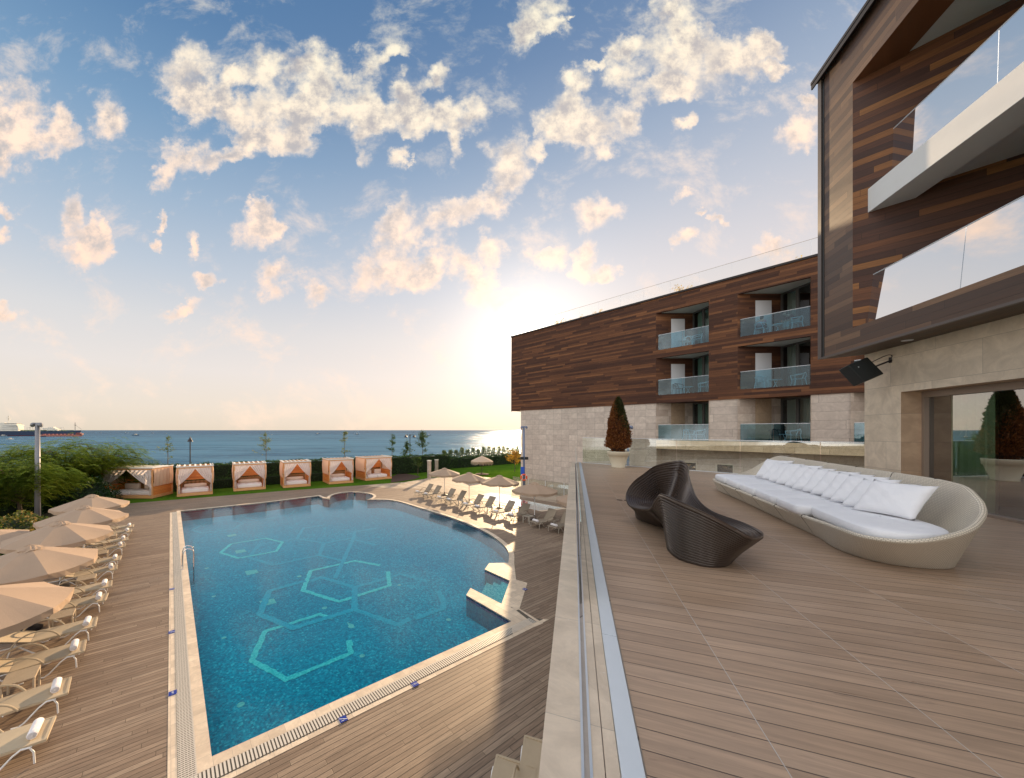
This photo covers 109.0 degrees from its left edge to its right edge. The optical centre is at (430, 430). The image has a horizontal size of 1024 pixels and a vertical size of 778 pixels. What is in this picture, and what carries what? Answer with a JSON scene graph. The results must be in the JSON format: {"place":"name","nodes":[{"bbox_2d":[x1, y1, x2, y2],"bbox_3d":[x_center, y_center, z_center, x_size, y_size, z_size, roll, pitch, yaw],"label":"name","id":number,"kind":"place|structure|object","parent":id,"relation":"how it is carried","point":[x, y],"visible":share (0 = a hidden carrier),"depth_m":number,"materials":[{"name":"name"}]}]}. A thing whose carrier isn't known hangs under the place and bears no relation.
{"place":"outdoors","nodes":[
{"label":"outdoors","id":0,"kind":"place"},
{"bbox_2d":[0,430,520,466],"bbox_3d":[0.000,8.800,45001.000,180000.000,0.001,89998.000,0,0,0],"label":"sea","id":1,"kind":"structure","parent":0,"point":[220,446],"depth_m":256.89,"materials":[{"name":"liquid"}]},
{"bbox_2d":[0,415,80,435],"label":"tanker","id":2,"kind":"object","parent":1,"relation":"on","point":[12,429],"visible":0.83,"depth_m":539.94,"materials":[{"name":"red"}]},
{"bbox_2d":[0,477,565,777],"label":"pool deck","id":3,"kind":"structure","parent":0,"point":[472,717],"depth_m":7.91,"materials":[{"name":"brown wood"}]},
{"bbox_2d":[0,529,29,543],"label":"parasol","id":4,"kind":"object","parent":3,"relation":"on","point":[5,534],"visible":0.72,"depth_m":14.38,"materials":[{"name":"beige fabric"}]},
{"bbox_2d":[0,664,40,697],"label":"side table","id":5,"kind":"object","parent":3,"relation":"on","point":[21,675],"visible":0.9,"depth_m":7.84,"materials":[{"name":"beige plastic"}]},
{"bbox_2d":[0,715,55,769],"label":"sun lounger","id":6,"kind":"object","parent":3,"relation":"on","point":[14,740],"visible":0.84,"depth_m":6.32,"materials":[{"name":"white"}]},
{"bbox_2d":[26,717,43,739],"bbox_3d":[-7.098,5.362,6.458,0.144,0.132,0.406,0,0,-35],"label":"rolled towel","id":7,"kind":"object","parent":6,"relation":"on","point":[35,727],"visible":1,"depth_m":6.40,"materials":[{"name":"white fabric"}]},
{"bbox_2d":[0,676,71,729],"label":"sun lounger","id":8,"kind":"object","parent":3,"relation":"on","point":[19,701],"visible":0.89,"depth_m":7.30,"materials":[{"name":"white"}]},
{"bbox_2d":[50,677,61,692],"bbox_3d":[-7.867,5.362,7.558,0.144,0.132,0.406,0,0,-41],"label":"rolled towel","id":9,"kind":"object","parent":8,"relation":"on","point":[56,685],"visible":1,"depth_m":7.48,"materials":[{"name":"white fabric"}]},
{"bbox_2d":[30,423,42,517],"bbox_3d":[-24.268,2.665,22.170,0.696,6.270,0.360,0,0,0],"label":"floodlight pole","id":10,"kind":"object","parent":3,"relation":"on","point":[37,499],"visible":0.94,"depth_m":22.11,"materials":[{"name":"grey metal"}]},
{"bbox_2d":[0,582,74,637],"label":"parasol","id":11,"kind":"object","parent":3,"relation":"on","point":[24,605],"visible":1,"depth_m":7.79,"materials":[{"name":"beige fabric"}]},
{"bbox_2d":[0,639,86,684],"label":"sun lounger","id":12,"kind":"object","parent":3,"relation":"on","point":[47,656],"visible":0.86,"depth_m":8.57,"materials":[{"name":"white"}]},
{"bbox_2d":[0,544,97,630],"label":"parasol","id":13,"kind":"object","parent":3,"relation":"on","point":[30,563],"visible":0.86,"depth_m":10.09,"materials":[{"name":"beige fabric"}]},
{"bbox_2d":[0,617,97,658],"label":"sun lounger","id":14,"kind":"object","parent":3,"relation":"on","point":[22,637],"visible":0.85,"depth_m":9.54,"materials":[{"name":"white"}]},
{"bbox_2d":[0,521,113,586],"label":"parasol","id":15,"kind":"object","parent":3,"relation":"on","point":[64,534],"visible":0.82,"depth_m":12.64,"materials":[{"name":"beige fabric"}]},
{"bbox_2d":[48,608,75,627],"bbox_3d":[-10.707,5.572,10.456,0.510,0.456,0.540,0,0,-38],"label":"side table","id":16,"kind":"object","parent":3,"relation":"on","point":[64,613],"visible":0.7,"depth_m":10.47,"materials":[{"name":"beige plastic"}]},
{"bbox_2d":[47,593,108,621],"bbox_3d":[-11.366,5.485,11.195,1.946,0.631,0.753,0,0,-35],"label":"sun lounger","id":17,"kind":"object","parent":3,"relation":"on","point":[83,601],"visible":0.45,"depth_m":11.40,"materials":[{"name":"white"}]},
{"bbox_2d":[33,505,128,547],"bbox_3d":[-15.298,4.559,15.860,2.880,2.482,2.873,0,0,-12],"label":"parasol","id":18,"kind":"object","parent":3,"relation":"on","point":[84,514],"visible":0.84,"depth_m":15.40,"materials":[{"name":"beige fabric"}]},
{"bbox_2d":[48,564,117,585],"bbox_3d":[-13.199,5.485,13.688,1.946,0.631,0.753,0,0,-40],"label":"sun lounger","id":19,"kind":"object","parent":3,"relation":"on","point":[99,570],"visible":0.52,"depth_m":13.74,"materials":[{"name":"white"}]},
{"bbox_2d":[57,580,112,598],"bbox_3d":[-12.057,5.485,12.154,1.946,0.631,0.753,0,0,-40],"label":"sun lounger","id":20,"kind":"object","parent":3,"relation":"on","point":[90,588],"visible":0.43,"depth_m":12.41,"materials":[{"name":"white"}]},
{"bbox_2d":[75,573,96,586],"bbox_3d":[-12.503,5.572,13.065,0.510,0.456,0.540,0,0,-38],"label":"side table","id":21,"kind":"object","parent":3,"relation":"on","point":[87,577],"visible":0.88,"depth_m":13.03,"materials":[{"name":"beige plastic"}]},
{"bbox_2d":[48,494,129,514],"bbox_3d":[-17.581,4.559,18.642,2.880,2.482,2.873,0,0,-22],"label":"parasol","id":22,"kind":"object","parent":3,"relation":"on","point":[94,501],"visible":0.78,"depth_m":18.17,"materials":[{"name":"beige fabric"}]},
{"bbox_2d":[75,542,125,557],"bbox_3d":[-15.180,5.485,16.417,1.946,0.631,0.753,0,0,-40],"label":"sun lounger","id":23,"kind":"object","parent":3,"relation":"on","point":[106,547],"visible":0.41,"depth_m":16.63,"materials":[{"name":"white"}]},
{"bbox_2d":[85,555,121,568],"bbox_3d":[-13.985,5.485,14.772,1.946,0.631,0.753,0,0,-37],"label":"sun lounger","id":24,"kind":"object","parent":3,"relation":"on","point":[105,560],"visible":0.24,"depth_m":14.99,"materials":[{"name":"white"}]},
{"bbox_2d":[84,537,128,547],"bbox_3d":[-15.913,5.485,17.431,1.946,0.631,0.753,0,0,-40],"label":"sun lounger","id":25,"kind":"object","parent":3,"relation":"on","point":[109,541],"visible":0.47,"depth_m":17.55,"materials":[{"name":"white"}]},
{"bbox_2d":[176,492,519,772],"bbox_3d":[-5.111,5.837,20.483,15.018,0.106,24.925,0,0,-36],"label":"pool coping","id":26,"kind":"object","parent":3,"relation":"on","point":[206,759],"visible":0.99,"depth_m":9.06,"materials":[{"name":"beige stone"}]},
{"bbox_2d":[172,512,541,777],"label":"gutter","id":27,"kind":"object","parent":3,"relation":"on","point":[244,764],"visible":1,"depth_m":7.56,"materials":[{"name":"brown"}]},
{"bbox_2d":[172,512,197,777],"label":"side gutter grille","id":28,"kind":"object","parent":27,"relation":"on","point":[182,657],"visible":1,"depth_m":8.20,"materials":[{"name":"beige plastic"}]},
{"bbox_2d":[190,618,534,777],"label":"gutter grille","id":29,"kind":"object","parent":27,"relation":"on","point":[262,747],"visible":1,"depth_m":7.43,"materials":[{"name":"beige plastic"}]},
{"bbox_2d":[167,512,548,777],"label":"tile strip","id":30,"kind":"object","parent":3,"relation":"on","point":[172,754],"visible":1,"depth_m":7.67,"materials":[{"name":"beige tile"}]},
{"bbox_2d":[429,468,459,495],"bbox_3d":[1.281,4.569,32.097,2.729,2.462,2.723,0,0,6],"label":"parasol","id":31,"kind":"object","parent":3,"relation":"on","point":[444,473],"visible":0.98,"depth_m":31.38,"materials":[{"name":"beige fabric"}]},
{"bbox_2d":[452,472,485,502],"bbox_3d":[3.121,4.569,28.697,2.729,2.462,2.723,0,0,6],"label":"parasol","id":32,"kind":"object","parent":3,"relation":"on","point":[468,478],"visible":0.91,"depth_m":27.93,"materials":[{"name":"beige fabric"}]},
{"bbox_2d":[480,475,518,507],"bbox_3d":[5.201,4.569,26.897,2.729,2.462,2.723,0,0,-6],"label":"parasol","id":33,"kind":"object","parent":3,"relation":"on","point":[499,481],"visible":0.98,"depth_m":26.17,"materials":[{"name":"beige fabric"}]},
{"bbox_2d":[490,500,516,517],"bbox_3d":[5.015,5.321,24.296,1.885,0.958,0.753,0,0,-31],"label":"sun lounger","id":34,"kind":"object","parent":3,"relation":"on","point":[509,505],"visible":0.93,"depth_m":24.41,"materials":[{"name":"beige"}]},
{"bbox_2d":[491,754,535,777],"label":"sun lounger","id":35,"kind":"object","parent":3,"relation":"on","point":[503,766],"visible":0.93,"depth_m":5.79,"materials":[{"name":"white"}]},
{"bbox_2d":[509,580,526,607],"bbox_3d":[3.117,5.791,12.796,0.541,0.001,2.281,0,0,19],"label":"bay border","id":36,"kind":"object","parent":3,"relation":"on","point":[517,596],"visible":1,"depth_m":12.66,"materials":[{"name":"beige stone"}]},
{"bbox_2d":[505,503,531,520],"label":"sun lounger","id":37,"kind":"object","parent":3,"relation":"on","point":[524,508],"visible":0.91,"depth_m":23.48,"materials":[{"name":"beige"}]},
{"bbox_2d":[512,735,541,777],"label":"sun lounger","id":38,"kind":"object","parent":3,"relation":"on","point":[531,748],"visible":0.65,"depth_m":5.97,"materials":[{"name":"white"}]},
{"bbox_2d":[512,608,542,634],"bbox_3d":[2.582,5.792,10.984,1.224,0.001,1.263,0,0,-29],"label":"corner border","id":39,"kind":"object","parent":3,"relation":"on","point":[521,617],"visible":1,"depth_m":10.81,"materials":[{"name":"beige stone"}]},
{"bbox_2d":[512,482,557,519],"bbox_3d":[6.752,4.569,23.197,2.729,2.462,2.723,0,0,-17],"label":"parasol","id":40,"kind":"object","parent":3,"relation":"on","point":[534,489],"visible":0.92,"depth_m":22.46,"materials":[{"name":"beige fabric"}]},
{"bbox_2d":[529,508,556,528],"bbox_3d":[6.916,5.321,21.719,1.885,0.958,0.753,0,0,-31],"label":"sun lounger","id":41,"kind":"object","parent":3,"relation":"on","point":[549,515],"visible":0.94,"depth_m":21.84,"materials":[{"name":"beige"}]},
{"bbox_2d":[577,463,646,777],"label":"terrace base","id":42,"kind":"object","parent":3,"relation":"on","point":[586,745],"visible":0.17,"depth_m":2.13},
{"bbox_2d":[539,462,645,777],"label":"parapet","id":43,"kind":"structure","parent":42,"relation":"on","point":[562,753],"depth_m":2.16,"materials":[{"name":"stone"}]},
{"bbox_2d":[576,458,580,586],"bbox_3d":[4.028,1.169,9.884,0.006,0.743,14.547,0,0,22],"label":"glass balustrade","id":44,"kind":"object","parent":43,"relation":"on","point":[578,519],"visible":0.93,"depth_m":3.96,"materials":[{"name":"teal"}]},
{"bbox_2d":[582,463,1023,777],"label":"terrace floor","id":45,"kind":"structure","parent":42,"relation":"on","point":[782,649],"depth_m":2.42,"materials":[{"name":"brown wood"}]},
{"bbox_2d":[604,396,632,467],"bbox_3d":[7.591,0.059,14.453,1.081,2.882,1.049,0,0,0],"label":"potted topiary","id":46,"kind":"object","parent":45,"relation":"on","point":[618,441],"visible":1,"depth_m":14.21,"materials":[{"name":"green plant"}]},
{"bbox_2d":[626,460,763,567],"bbox_3d":[3.539,1.020,5.197,1.076,0.955,3.042,0,0,19],"label":"sculptural seat","id":47,"kind":"object","parent":45,"relation":"on","point":[697,532],"visible":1,"depth_m":4.20,"materials":[{"name":"brown wicker"}]},
{"bbox_2d":[582,438,864,473],"bbox_3d":[10.008,0.943,12.993,0.060,1.214,9.280,0,0,-40],"label":"coping","id":48,"kind":"object","parent":45,"relation":"on","point":[735,440],"visible":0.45,"depth_m":12.33,"materials":[{"name":"stone"}]},
{"bbox_2d":[713,456,987,568],"bbox_3d":[6.635,1.059,6.458,1.513,0.883,6.669,0,0,26],"label":"sofa","id":49,"kind":"object","parent":45,"relation":"on","point":[958,512],"visible":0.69,"depth_m":4.13,"materials":[{"name":"wicker"}]},
{"bbox_2d":[715,474,768,483],"bbox_3d":[7.314,1.144,8.400,0.890,0.167,0.836,0,0,25],"label":"seat cushion","id":50,"kind":"object","parent":49,"relation":"on","point":[721,477],"visible":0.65,"depth_m":8.34,"materials":[{"name":"white fabric"}]},
{"bbox_2d":[726,478,784,488],"bbox_3d":[6.944,1.144,7.618,0.894,0.167,0.846,0,0,25],"label":"seat cushion","id":51,"kind":"object","parent":49,"relation":"on","point":[735,482],"visible":0.55,"depth_m":7.57,"materials":[{"name":"white fabric"}]},
{"bbox_2d":[755,458,793,476],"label":"pillow","id":52,"kind":"object","parent":51,"relation":"on","point":[766,466],"visible":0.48,"depth_m":7.86,"materials":[{"name":"white fabric"}]},
{"bbox_2d":[768,463,787,481],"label":"pillow","id":53,"kind":"object","parent":51,"relation":"on","point":[776,474],"visible":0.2,"depth_m":7.25,"materials":[{"name":"white fabric"}]},
{"bbox_2d":[761,462,804,478],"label":"pillow","id":54,"kind":"object","parent":51,"relation":"on","point":[774,467],"visible":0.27,"depth_m":7.57,"materials":[{"name":"white fabric"}]},
{"bbox_2d":[739,483,806,495],"bbox_3d":[6.581,1.144,6.850,0.898,0.167,0.806,0,0,25],"label":"seat cushion","id":55,"kind":"object","parent":49,"relation":"on","point":[751,488],"visible":0.52,"depth_m":6.78,"materials":[{"name":"white fabric"}]},
{"bbox_2d":[776,463,823,483],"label":"pillow","id":56,"kind":"object","parent":55,"relation":"on","point":[790,469],"visible":0.34,"depth_m":6.86,"materials":[{"name":"white fabric"}]},
{"bbox_2d":[784,466,836,486],"bbox_3d":[6.793,0.852,6.434,0.354,0.382,0.606,0,0,0],"label":"pillow","id":57,"kind":"object","parent":55,"relation":"on","point":[796,475],"visible":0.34,"depth_m":6.56,"materials":[{"name":"white fabric"}]},
{"bbox_2d":[755,489,830,503],"bbox_3d":[6.217,1.144,6.082,0.903,0.167,0.846,0,0,25],"label":"seat cushion","id":58,"kind":"object","parent":49,"relation":"on","point":[771,496],"visible":0.55,"depth_m":6.02,"materials":[{"name":"white fabric"}]},
{"bbox_2d":[791,468,846,489],"bbox_3d":[6.606,0.856,6.123,0.348,0.376,0.585,0,0,0],"label":"pillow","id":59,"kind":"object","parent":58,"relation":"on","point":[803,480],"visible":0.34,"depth_m":6.25,"materials":[{"name":"white fabric"}]},
{"bbox_2d":[801,468,860,491],"bbox_3d":[6.515,0.847,5.856,0.345,0.390,0.610,0,0,0],"label":"pillow","id":60,"kind":"object","parent":58,"relation":"on","point":[815,479],"visible":0.29,"depth_m":6.00,"materials":[{"name":"white fabric"}]},
{"bbox_2d":[809,470,874,494],"bbox_3d":[6.403,0.851,5.600,0.343,0.383,0.624,0,0,0],"label":"pillow","id":61,"kind":"object","parent":58,"relation":"on","point":[824,482],"visible":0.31,"depth_m":5.75,"materials":[{"name":"white fabric"}]},
{"bbox_2d":[776,497,845,515],"bbox_3d":[5.862,1.144,5.331,0.906,0.167,0.766,0,0,25],"label":"seat cushion","id":62,"kind":"object","parent":49,"relation":"on","point":[799,506],"visible":0.52,"depth_m":5.29,"materials":[{"name":"white fabric"}]},
{"bbox_2d":[820,472,890,497],"bbox_3d":[6.226,0.848,5.285,0.343,0.389,0.625,0,0,0],"label":"pillow","id":63,"kind":"object","parent":62,"relation":"on","point":[835,484],"visible":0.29,"depth_m":5.44,"materials":[{"name":"white fabric"}]},
{"bbox_2d":[811,506,948,538],"bbox_3d":[5.487,1.128,4.465,0.814,0.164,1.789,0,0,28],"label":"seat cushion","id":64,"kind":"object","parent":49,"relation":"on","point":[868,523],"visible":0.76,"depth_m":4.10,"materials":[{"name":"white fabric"}]},
{"bbox_2d":[830,475,901,501],"bbox_3d":[6.081,0.850,5.040,0.342,0.386,0.597,0,0,0],"label":"pillow","id":65,"kind":"object","parent":64,"relation":"on","point":[846,488],"visible":0.41,"depth_m":5.16,"materials":[{"name":"white fabric"}]},
{"bbox_2d":[841,479,920,506],"bbox_3d":[5.896,0.859,4.721,0.360,0.372,0.592,0,0,0],"label":"pillow","id":66,"kind":"object","parent":64,"relation":"on","point":[857,493],"visible":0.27,"depth_m":4.88,"materials":[{"name":"white fabric"}]},
{"bbox_2d":[853,479,939,520],"bbox_3d":[5.707,0.843,4.430,0.333,0.395,0.609,0,0,0],"label":"pillow","id":67,"kind":"object","parent":64,"relation":"on","point":[899,500],"visible":1,"depth_m":4.34,"materials":[{"name":"white fabric"}]},
{"bbox_2d":[811,0,1023,523],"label":"hotel wing","id":68,"kind":"structure","parent":45,"relation":"on","point":[921,173],"depth_m":6.98,"materials":[{"name":"brown wood"}]},
{"bbox_2d":[839,354,891,385],"bbox_3d":[9.569,-1.301,7.858,0.888,0.671,0.384,0,0,0],"label":"loudspeaker","id":69,"kind":"object","parent":68,"relation":"attached to","point":[860,371],"visible":1,"depth_m":7.77,"materials":[{"name":"black plastic"}]},
{"label":"paddling pool floor","id":70,"kind":"structure","parent":3,"relation":"on","visible":0},
{"bbox_2d":[483,494,559,509],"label":"paddling pool water","id":71,"kind":"structure","parent":70,"relation":"on","point":[519,502],"depth_m":28.72,"materials":[{"name":"white liquid"}]},
{"bbox_2d":[47,463,520,510],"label":"lawn","id":72,"kind":"structure","parent":0,"point":[506,471],"depth_m":39.34,"materials":[{"name":"green plant"}]},
{"bbox_2d":[0,438,84,468],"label":"feathery tree","id":73,"kind":"object","parent":72,"relation":"on","point":[34,454],"visible":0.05,"depth_m":30.96,"materials":[{"name":"green plant"}]},
{"bbox_2d":[0,454,100,518],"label":"feathery tree","id":74,"kind":"object","parent":72,"relation":"on","point":[21,491],"visible":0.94,"depth_m":22.52,"materials":[{"name":"green plant"}]},
{"bbox_2d":[2,439,132,499],"bbox_3d":[-28.624,3.169,27.906,8.488,5.280,8.446,0,0,0],"label":"feathery tree","id":75,"kind":"object","parent":72,"relation":"on","point":[78,456],"visible":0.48,"depth_m":27.07,"materials":[{"name":"green plant"}]},
{"bbox_2d":[42,474,122,510],"bbox_3d":[-26.673,4.628,27.677,4.546,2.518,5.339,0,0,0],"label":"bush","id":76,"kind":"object","parent":72,"relation":"on","point":[100,489],"visible":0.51,"depth_m":27.13,"materials":[{"name":"green plant"}]},
{"bbox_2d":[45,432,160,486],"bbox_3d":[-28.747,3.002,31.512,9.761,5.614,8.804,0,0,0],"label":"feathery tree","id":77,"kind":"object","parent":72,"relation":"on","point":[128,461],"visible":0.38,"depth_m":31.33,"materials":[{"name":"green plant"}]},
{"bbox_2d":[101,465,173,497],"bbox_3d":[-25.773,4.480,31.730,4.600,2.640,2.540,0,0,1],"label":"cabana","id":78,"kind":"object","parent":72,"relation":"on","point":[161,476],"visible":0.69,"depth_m":30.86,"materials":[{"name":"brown wood"}]},
{"bbox_2d":[176,463,213,496],"bbox_3d":[-21.514,4.480,32.917,2.876,2.640,2.540,0,0,-33],"label":"cabana","id":79,"kind":"object","parent":72,"relation":"on","point":[184,472],"visible":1,"depth_m":32.24,"materials":[{"name":"white fabric"}]},
{"bbox_2d":[181,486,208,492],"bbox_3d":[-21.444,5.410,32.808,2.077,0.320,1.550,0,0,-33],"label":"mattress","id":80,"kind":"object","parent":79,"relation":"on","point":[193,489],"visible":1,"depth_m":32.33,"materials":[{"name":"white fabric"}]},
{"bbox_2d":[232,460,266,490],"bbox_3d":[-17.995,4.480,35.719,2.978,2.640,2.540,0,0,-30],"label":"cabana","id":81,"kind":"object","parent":72,"relation":"on","point":[248,469],"visible":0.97,"depth_m":35.06,"materials":[{"name":"white fabric"}]},
{"bbox_2d":[174,470,346,491],"bbox_3d":[-16.850,5.165,38.697,17.709,1.408,0.978,0,0,-32],"label":"hedge","id":82,"kind":"object","parent":72,"relation":"on","point":[225,482],"visible":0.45,"depth_m":37.78,"materials":[{"name":"green plant"}]},
{"bbox_2d":[279,459,310,487],"bbox_3d":[-14.155,4.480,37.721,2.841,2.640,2.640,0,0,-29],"label":"cabana","id":83,"kind":"object","parent":72,"relation":"on","point":[287,468],"visible":0.98,"depth_m":36.91,"materials":[{"name":"white fabric"}]},
{"bbox_2d":[162,453,450,488],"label":"hedge","id":84,"kind":"object","parent":72,"relation":"on","point":[401,464],"visible":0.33,"depth_m":46.62,"materials":[{"name":"green plant"}]},
{"bbox_2d":[322,457,353,483],"bbox_3d":[-10.316,4.455,40.194,2.892,2.690,2.739,0,0,-31],"label":"cabana","id":85,"kind":"object","parent":72,"relation":"on","point":[331,465],"visible":0.98,"depth_m":39.52,"materials":[{"name":"white wood"}]},
{"bbox_2d":[355,455,391,480],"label":"cabana","id":86,"kind":"object","parent":72,"relation":"on","point":[382,462],"visible":0.98,"depth_m":42.49,"materials":[{"name":"beige fabric"}]},
{"bbox_2d":[391,474,419,481],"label":"flower bed soil","id":87,"kind":"structure","parent":72,"relation":"on","point":[400,477],"depth_m":44.18,"materials":[{"name":"brown soil"}]},
{"bbox_2d":[471,456,492,474],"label":"lawn parasol","id":88,"kind":"object","parent":72,"relation":"on","point":[482,459],"visible":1,"depth_m":46.43,"materials":[{"name":"beige fabric"}]},
{"bbox_2d":[450,453,520,468],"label":"hedge","id":89,"kind":"object","parent":72,"relation":"on","point":[465,461],"visible":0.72,"depth_m":57.75,"materials":[{"name":"green plant"}]},
{"bbox_2d":[510,253,864,493],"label":"hotel wing","id":90,"kind":"structure","parent":72,"relation":"on","point":[572,380],"depth_m":25.46,"materials":[{"name":"brown wood"}]},
{"bbox_2d":[693,354,708,392],"bbox_3d":[19.433,-3.950,25.531,0.090,2.740,2.053,0,0,1],"label":"window frame","id":91,"kind":"structure","parent":90,"relation":"in","point":[703,356],"depth_m":25.56,"materials":[{"name":"grey metal"}]},
{"bbox_2d":[693,306,708,343],"bbox_3d":[19.433,-7.280,25.531,0.090,2.760,2.053,0,0,1],"label":"window frame","id":92,"kind":"structure","parent":90,"relation":"in","point":[703,310],"depth_m":25.56,"materials":[{"name":"grey metal"}]},
{"bbox_2d":[693,402,708,440],"bbox_3d":[19.433,-0.645,25.531,0.090,2.730,2.053,0,0,1],"label":"window frame","id":93,"kind":"structure","parent":90,"relation":"in","point":[703,403],"depth_m":25.56,"materials":[{"name":"grey metal"}]},
{"bbox_2d":[716,463,733,472],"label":"window","id":94,"kind":"structure","parent":90,"relation":"in","point":[729,468],"depth_m":24.14,"materials":[{"name":"beige glass"}]},
{"bbox_2d":[781,339,810,385],"bbox_3d":[22.265,-3.950,21.765,0.090,2.740,2.053,0,0,1],"label":"window frame","id":95,"kind":"structure","parent":90,"relation":"in","point":[797,344],"depth_m":21.78,"materials":[{"name":"grey metal"}]},
{"bbox_2d":[781,282,810,329],"bbox_3d":[22.265,-7.280,21.765,0.090,2.760,2.053,0,0,1],"label":"window frame","id":96,"kind":"structure","parent":90,"relation":"in","point":[797,289],"depth_m":21.78,"materials":[{"name":"grey metal"}]},
{"bbox_2d":[781,396,810,442],"bbox_3d":[22.265,-0.645,21.765,0.090,2.730,2.053,0,0,1],"label":"window frame","id":97,"kind":"structure","parent":90,"relation":"in","point":[797,398],"depth_m":21.78,"materials":[{"name":"grey metal"}]},
{"bbox_2d":[789,316,803,328],"bbox_3d":[21.509,-6.303,21.132,0.595,0.813,0.644,0,0,22],"label":"armchair","id":98,"kind":"object","parent":90,"relation":"on","point":[797,321],"visible":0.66,"depth_m":20.98,"materials":[{"name":"white metal"}]},
{"bbox_2d":[182,500,505,755],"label":"pool floor","id":99,"kind":"structure","parent":0,"point":[300,611],"depth_m":13.59,"materials":[{"name":"tile"}]},
{"bbox_2d":[181,492,510,630],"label":"pool wall","id":100,"kind":"structure","parent":99,"relation":"on","point":[487,619],"depth_m":26.15,"materials":[{"name":"blue tile"}]},
{"bbox_2d":[481,582,507,603],"bbox_3d":[2.358,6.240,13.410,1.044,0.560,2.688,0,0,20],"label":"pool step","id":101,"kind":"object","parent":99,"relation":"on","point":[495,591],"visible":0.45,"depth_m":13.65,"materials":[{"name":"tile"}]},
{"bbox_2d":[0,0,866,429],"label":"sky","id":102,"kind":"structure","parent":0,"point":[215,214],"materials":[{"name":"blue"}]},
{"bbox_2d":[363,477,567,502],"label":"paving","id":103,"kind":"structure","parent":0,"point":[474,488],"depth_m":36.32,"materials":[{"name":"beige stone"}]},
{"bbox_2d":[520,426,527,484],"bbox_3d":[9.045,2.700,34.545,0.740,6.200,0.340,0,0,0],"label":"floodlight pole","id":104,"kind":"object","parent":103,"relation":"on","point":[523,458],"visible":0.98,"depth_m":34.51,"materials":[{"name":"grey metal"}]},
{"label":"planting soil","id":105,"kind":"structure","parent":0,"visible":0},
{"bbox_2d":[0,447,27,473],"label":"feathery tree","id":106,"kind":"object","parent":105,"relation":"on","point":[6,458],"visible":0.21,"depth_m":25.50,"materials":[{"name":"green plant"}]},
{"bbox_2d":[0,510,49,530],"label":"bush","id":107,"kind":"object","parent":105,"relation":"on","point":[16,522],"visible":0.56,"depth_m":19.30,"materials":[{"name":"green plant"}]},
{"bbox_2d":[0,483,58,517],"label":"bush","id":108,"kind":"object","parent":105,"relation":"on","point":[10,509],"visible":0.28,"depth_m":23.35,"materials":[{"name":"green plant"}]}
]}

